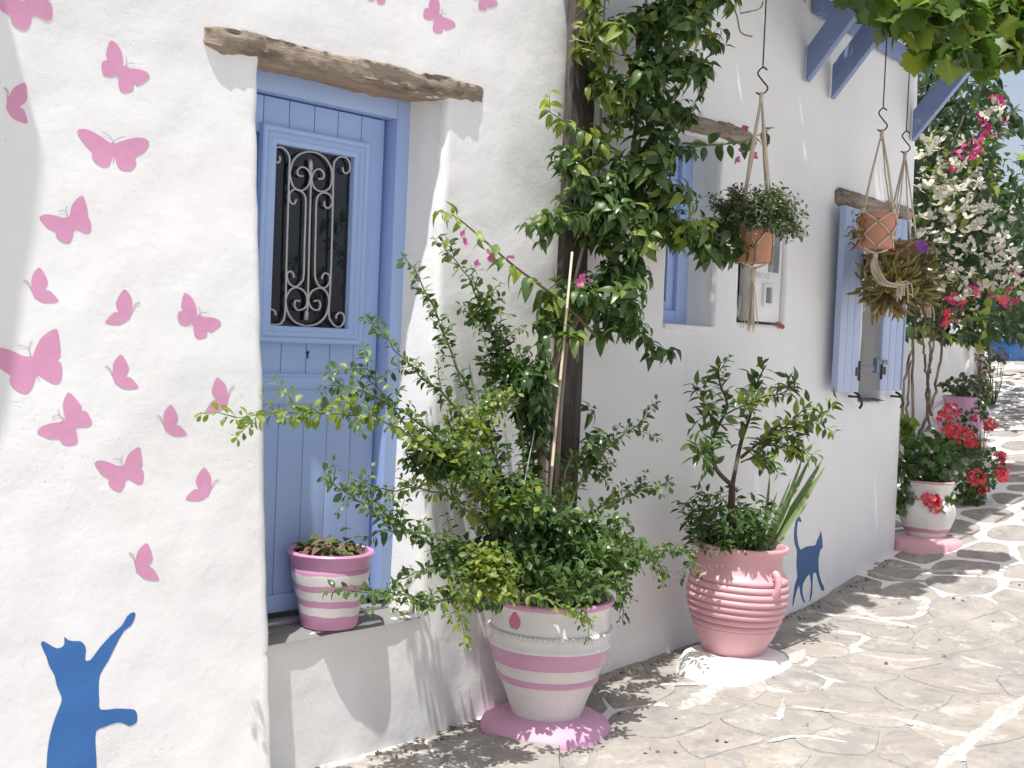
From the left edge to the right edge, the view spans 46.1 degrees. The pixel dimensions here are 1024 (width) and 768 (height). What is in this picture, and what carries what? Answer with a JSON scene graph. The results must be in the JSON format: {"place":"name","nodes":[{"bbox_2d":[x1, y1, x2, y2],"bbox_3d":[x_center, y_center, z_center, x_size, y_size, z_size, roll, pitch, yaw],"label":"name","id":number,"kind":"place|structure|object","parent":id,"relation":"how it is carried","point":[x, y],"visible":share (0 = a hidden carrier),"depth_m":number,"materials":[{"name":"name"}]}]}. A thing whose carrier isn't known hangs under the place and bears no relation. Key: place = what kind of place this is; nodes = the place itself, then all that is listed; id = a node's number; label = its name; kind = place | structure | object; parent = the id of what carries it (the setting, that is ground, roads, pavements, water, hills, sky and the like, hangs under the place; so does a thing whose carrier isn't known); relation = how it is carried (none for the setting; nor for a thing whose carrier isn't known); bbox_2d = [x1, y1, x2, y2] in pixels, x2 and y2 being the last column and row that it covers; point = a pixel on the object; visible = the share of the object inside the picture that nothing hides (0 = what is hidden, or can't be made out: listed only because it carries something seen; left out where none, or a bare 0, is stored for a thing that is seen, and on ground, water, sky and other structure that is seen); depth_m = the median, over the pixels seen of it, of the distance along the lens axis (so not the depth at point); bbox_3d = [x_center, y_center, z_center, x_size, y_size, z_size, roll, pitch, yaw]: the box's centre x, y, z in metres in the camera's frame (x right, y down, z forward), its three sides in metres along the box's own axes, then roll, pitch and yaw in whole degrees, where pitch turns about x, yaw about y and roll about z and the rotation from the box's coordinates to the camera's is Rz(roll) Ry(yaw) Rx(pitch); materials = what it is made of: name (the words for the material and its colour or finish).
{"place":"outdoors","nodes":[
{"label":"outdoors","id":0,"kind":"place"},
{"bbox_2d":[319,359,1023,767],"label":"paved alley","id":1,"kind":"structure","parent":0,"point":[925,697],"depth_m":5.51,"materials":[{"name":"stone"}]},
{"bbox_2d":[0,0,917,767],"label":"whitewashed house","id":2,"kind":"structure","parent":1,"relation":"on","point":[230,204],"depth_m":4.59,"materials":[{"name":"white paint"}]},
{"bbox_2d":[255,94,383,613],"bbox_3d":[-0.784,-0.097,4.653,0.063,1.941,0.664,4,3,44],"label":"door","id":3,"kind":"structure","parent":2,"relation":"in","point":[319,169],"depth_m":4.65,"materials":[{"name":"blue paint"}]},
{"bbox_2d":[287,543,374,630],"bbox_3d":[-0.695,0.774,4.592,0.331,0.288,0.332,4,3,44],"label":"striped pot","id":4,"kind":"object","parent":2,"relation":"on","point":[311,574],"visible":0.82,"depth_m":4.48,"materials":[{"name":"ceramic"}]},
{"bbox_2d":[292,527,367,556],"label":"wilted plant","id":5,"kind":"object","parent":4,"relation":"in","point":[316,547],"visible":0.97,"depth_m":4.54,"materials":[{"name":"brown plant"}]},
{"bbox_2d":[663,140,693,323],"bbox_3d":[0.775,-0.785,6.201,0.060,0.970,0.430,4,3,44],"label":"window","id":6,"kind":"structure","parent":2,"relation":"in","point":[676,268],"depth_m":6.27,"materials":[{"name":"blue paint"}]},
{"bbox_2d":[806,0,969,141],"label":"pergola","id":7,"kind":"object","parent":2,"relation":"attached to","point":[838,25],"visible":0.56,"depth_m":6.88,"materials":[{"name":"blue paint"}]},
{"bbox_2d":[735,0,774,332],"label":"macrame hanger","id":8,"kind":"object","parent":7,"relation":"hanging from","point":[751,312],"visible":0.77,"depth_m":5.66,"materials":[{"name":"fabric"}]},
{"bbox_2d":[736,224,772,263],"bbox_3d":[1.146,-0.662,5.685,0.185,0.178,0.185,4,3,44],"label":"hanging pot","id":9,"kind":"object","parent":8,"relation":"hanging from","point":[763,251],"visible":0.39,"depth_m":5.62,"materials":[{"name":"ceramic"}]},
{"bbox_2d":[704,181,809,243],"bbox_3d":[1.165,-0.811,5.681,0.475,0.290,0.500,4,3,44],"label":"hanging herb","id":10,"kind":"object","parent":9,"relation":"in","point":[739,213],"visible":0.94,"depth_m":5.58,"materials":[{"name":"green plant"}]},
{"bbox_2d":[734,0,1023,85],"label":"grape vine","id":11,"kind":"object","parent":7,"relation":"on","point":[979,40],"visible":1,"depth_m":6.28,"materials":[{"name":"green plant"}]},
{"bbox_2d":[857,37,912,302],"bbox_3d":[2.076,-1.475,6.575,0.313,2.047,0.216,3,2,24],"label":"macrame hanger","id":12,"kind":"object","parent":7,"relation":"hanging from","point":[885,282],"visible":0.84,"depth_m":6.59,"materials":[{"name":"fabric"}]},
{"bbox_2d":[858,211,897,248],"bbox_3d":[2.005,-0.842,6.615,0.210,0.190,0.210,4,3,44],"label":"hanging pot","id":13,"kind":"object","parent":12,"relation":"hanging from","point":[877,233],"visible":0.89,"depth_m":6.53,"materials":[{"name":"ceramic"}]},
{"bbox_2d":[894,73,934,320],"bbox_3d":[2.372,-1.439,7.088,0.298,2.128,0.188,2,2,-16],"label":"macrame hanger","id":14,"kind":"object","parent":7,"relation":"hanging from","point":[905,165],"visible":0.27,"depth_m":7.06,"materials":[{"name":"fabric"}]},
{"bbox_2d":[888,240,915,268],"bbox_3d":[2.291,-0.762,7.095,0.178,0.160,0.178,4,3,44],"label":"hanging pot","id":15,"kind":"object","parent":14,"relation":"hanging from","point":[904,252],"visible":0.26,"depth_m":7.02,"materials":[{"name":"ceramic"}]},
{"bbox_2d":[844,211,951,325],"bbox_3d":[2.220,-0.636,6.906,0.589,0.615,0.959,3,2,18],"label":"trailing succulent","id":16,"kind":"object","parent":15,"relation":"in","point":[925,284],"visible":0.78,"depth_m":6.90,"materials":[{"name":"green plant"}]},
{"bbox_2d":[480,702,610,750],"bbox_3d":[0.144,1.422,5.069,0.550,0.090,0.542,4,3,44],"label":"pot base","id":17,"kind":"object","parent":1,"relation":"on","point":[588,726],"visible":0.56,"depth_m":4.90,"materials":[{"name":"pink paint"}]},
{"bbox_2d":[488,587,614,721],"bbox_3d":[0.155,1.131,5.058,0.533,0.498,0.533,4,3,44],"label":"painted urn","id":18,"kind":"object","parent":17,"relation":"on","point":[549,664],"visible":0.84,"depth_m":4.87,"materials":[{"name":"ceramic"}]},
{"bbox_2d":[194,233,719,650],"bbox_3d":[-0.024,0.219,4.644,0.670,1.603,2.668,4,3,44],"label":"flowering shrub","id":19,"kind":"object","parent":18,"relation":"in","point":[498,567],"visible":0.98,"depth_m":4.61,"materials":[{"name":"green plant"}]},
{"bbox_2d":[432,201,597,338],"bbox_3d":[0.029,-0.442,4.895,0.874,0.536,0.181,1,2,-35],"label":"arching shoot","id":20,"kind":"object","parent":19,"relation":"attached to","point":[527,284],"visible":0.98,"depth_m":4.87,"materials":[{"name":"green plant"}]},
{"bbox_2d":[524,430,534,480],"bbox_3d":[0.059,0.353,4.871,0.004,0.330,0.129,3,2,25],"label":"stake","id":21,"kind":"object","parent":19,"relation":"attached to","point":[529,454],"visible":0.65,"depth_m":4.89,"materials":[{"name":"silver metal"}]},
{"bbox_2d":[545,252,572,519],"bbox_3d":[0.192,0.043,4.927,0.016,1.177,0.125,4,2,34],"label":"cane stake","id":22,"kind":"object","parent":19,"relation":"in","point":[559,391],"visible":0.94,"depth_m":4.92,"materials":[{"name":"brown wood"}]},
{"bbox_2d":[548,0,598,527],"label":"wooden post","id":23,"kind":"object","parent":1,"relation":"on","point":[577,81],"visible":0.18,"depth_m":5.32,"materials":[{"name":"brown wood"}]},
{"bbox_2d":[511,0,772,542],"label":"climbing vine","id":24,"kind":"object","parent":23,"relation":"attached to","point":[606,213],"visible":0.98,"depth_m":5.24,"materials":[{"name":"green plant"}]},
{"bbox_2d":[315,551,1020,767],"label":"leaf litter","id":25,"kind":"object","parent":1,"relation":"on","point":[416,738],"visible":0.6,"depth_m":5.60,"materials":[{"name":"brown plant"}]},
{"bbox_2d":[676,644,790,686],"bbox_3d":[1.063,1.349,5.836,0.471,0.120,0.621,4,3,44],"label":"pot base","id":26,"kind":"object","parent":1,"relation":"on","point":[697,663],"visible":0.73,"depth_m":5.65,"materials":[{"name":"white paint"}]},
{"bbox_2d":[686,537,789,657],"bbox_3d":[1.089,1.031,5.843,0.537,0.526,0.495,6,3,44],"label":"ribbed jar","id":27,"kind":"object","parent":26,"relation":"on","point":[737,601],"visible":0.91,"depth_m":5.66,"materials":[{"name":"pink ceramic"}]},
{"bbox_2d":[670,482,782,555],"bbox_3d":[1.043,0.643,5.780,0.536,0.350,0.517,2,2,-5],"label":"dark underplant","id":28,"kind":"object","parent":27,"relation":"on","point":[749,526],"visible":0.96,"depth_m":5.69,"materials":[{"name":"green plant"}]},
{"bbox_2d":[679,355,843,547],"bbox_3d":[1.171,0.351,5.852,0.408,0.979,1.307,4,3,44],"label":"citrus tree","id":29,"kind":"object","parent":27,"relation":"on","point":[768,437],"visible":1,"depth_m":5.83,"materials":[{"name":"green plant"}]},
{"bbox_2d":[757,456,824,550],"bbox_3d":[1.438,0.611,6.130,0.167,0.524,0.659,4,3,44],"label":"sword leaf plant","id":30,"kind":"object","parent":27,"relation":"in","point":[787,518],"visible":0.77,"depth_m":6.01,"materials":[{"name":"green plant"}]},
{"bbox_2d":[897,414,920,489],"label":"rosette plant","id":31,"kind":"object","parent":1,"relation":"on","point":[907,429],"visible":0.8,"depth_m":8.27,"materials":[{"name":"green plant"}]},
{"bbox_2d":[894,531,963,553],"bbox_3d":[2.751,1.063,8.011,0.479,0.115,0.472,4,3,44],"label":"pot base","id":32,"kind":"object","parent":1,"relation":"on","point":[904,541],"visible":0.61,"depth_m":7.83,"materials":[{"name":"pink paint"}]},
{"bbox_2d":[899,477,955,537],"bbox_3d":[2.760,0.825,8.004,0.367,0.380,0.367,4,3,44],"label":"round white pot","id":33,"kind":"object","parent":32,"relation":"on","point":[919,520],"visible":0.78,"depth_m":7.87,"materials":[{"name":"ceramic"}]},
{"bbox_2d":[896,432,962,516],"bbox_3d":[2.743,0.616,7.970,0.395,0.596,0.440,4,3,44],"label":"geranium","id":34,"kind":"object","parent":33,"relation":"in","point":[943,467],"visible":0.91,"depth_m":7.93,"materials":[{"name":"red plant"}]},
{"bbox_2d":[929,402,997,459],"bbox_3d":[3.641,0.383,9.578,0.657,0.473,0.436,2,2,-20],"label":"geranium","id":35,"kind":"object","parent":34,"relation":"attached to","point":[968,442],"visible":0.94,"depth_m":9.57,"materials":[{"name":"red plant"}]},
{"bbox_2d":[899,295,983,440],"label":"wall","id":36,"kind":"structure","parent":1,"relation":"on","point":[957,360],"depth_m":11.28,"materials":[{"name":"white paint"}]},
{"bbox_2d":[916,82,974,253],"bbox_3d":[5.936,-2.734,19.100,3.048,4.966,3.273,4,3,44],"label":"shade tree","id":37,"kind":"object","parent":1,"relation":"on","point":[951,119],"depth_m":18.26,"materials":[{"name":"green plant"}]},
{"bbox_2d":[929,395,990,456],"bbox_3d":[3.763,0.351,10.134,0.385,0.502,0.370,4,3,44],"label":"two handled jar","id":38,"kind":"object","parent":1,"relation":"on","point":[966,403],"visible":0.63,"depth_m":10.01,"materials":[{"name":"pink paint"}]},
{"bbox_2d":[937,372,993,409],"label":"herb bush","id":39,"kind":"object","parent":38,"relation":"in","point":[963,390],"visible":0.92,"depth_m":10.08,"materials":[{"name":"green plant"}]},
{"bbox_2d":[901,61,1023,434],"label":"bougainvillea","id":40,"kind":"object","parent":1,"relation":"on","point":[944,200],"visible":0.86,"depth_m":9.51,"materials":[{"name":"white plant"}]},
{"bbox_2d":[907,152,1023,333],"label":"shade tree","id":41,"kind":"object","parent":1,"relation":"on","point":[1005,205],"visible":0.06,"depth_m":16.70,"materials":[{"name":"green plant"}]},
{"bbox_2d":[932,207,1023,338],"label":"shade tree","id":42,"kind":"object","parent":1,"relation":"on","point":[1002,292],"visible":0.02,"depth_m":19.93,"materials":[{"name":"green plant"}]},
{"bbox_2d":[952,446,1009,506],"bbox_3d":[3.396,0.695,8.686,0.372,0.482,0.358,2,2,1],"label":"geranium","id":43,"kind":"object","parent":1,"relation":"on","point":[980,484],"visible":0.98,"depth_m":8.72,"materials":[{"name":"red plant"}]},
{"bbox_2d":[944,194,1023,356],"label":"house","id":44,"kind":"structure","parent":1,"relation":"on","point":[1015,233],"depth_m":33.77,"materials":[{"name":"paint"}]},
{"bbox_2d":[974,341,1010,404],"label":"dry weed","id":45,"kind":"object","parent":1,"relation":"on","point":[990,359],"visible":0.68,"depth_m":11.79,"materials":[{"name":"green plant"}]},
{"bbox_2d":[988,339,1023,360],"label":"blue planter","id":46,"kind":"object","parent":1,"relation":"on","point":[1015,352],"visible":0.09,"depth_m":16.71,"materials":[{"name":"blue"}]},
{"bbox_2d":[906,64,1023,327],"label":"sky","id":47,"kind":"structure","parent":0,"point":[1014,89],"materials":[{"name":"blue"}]}
]}

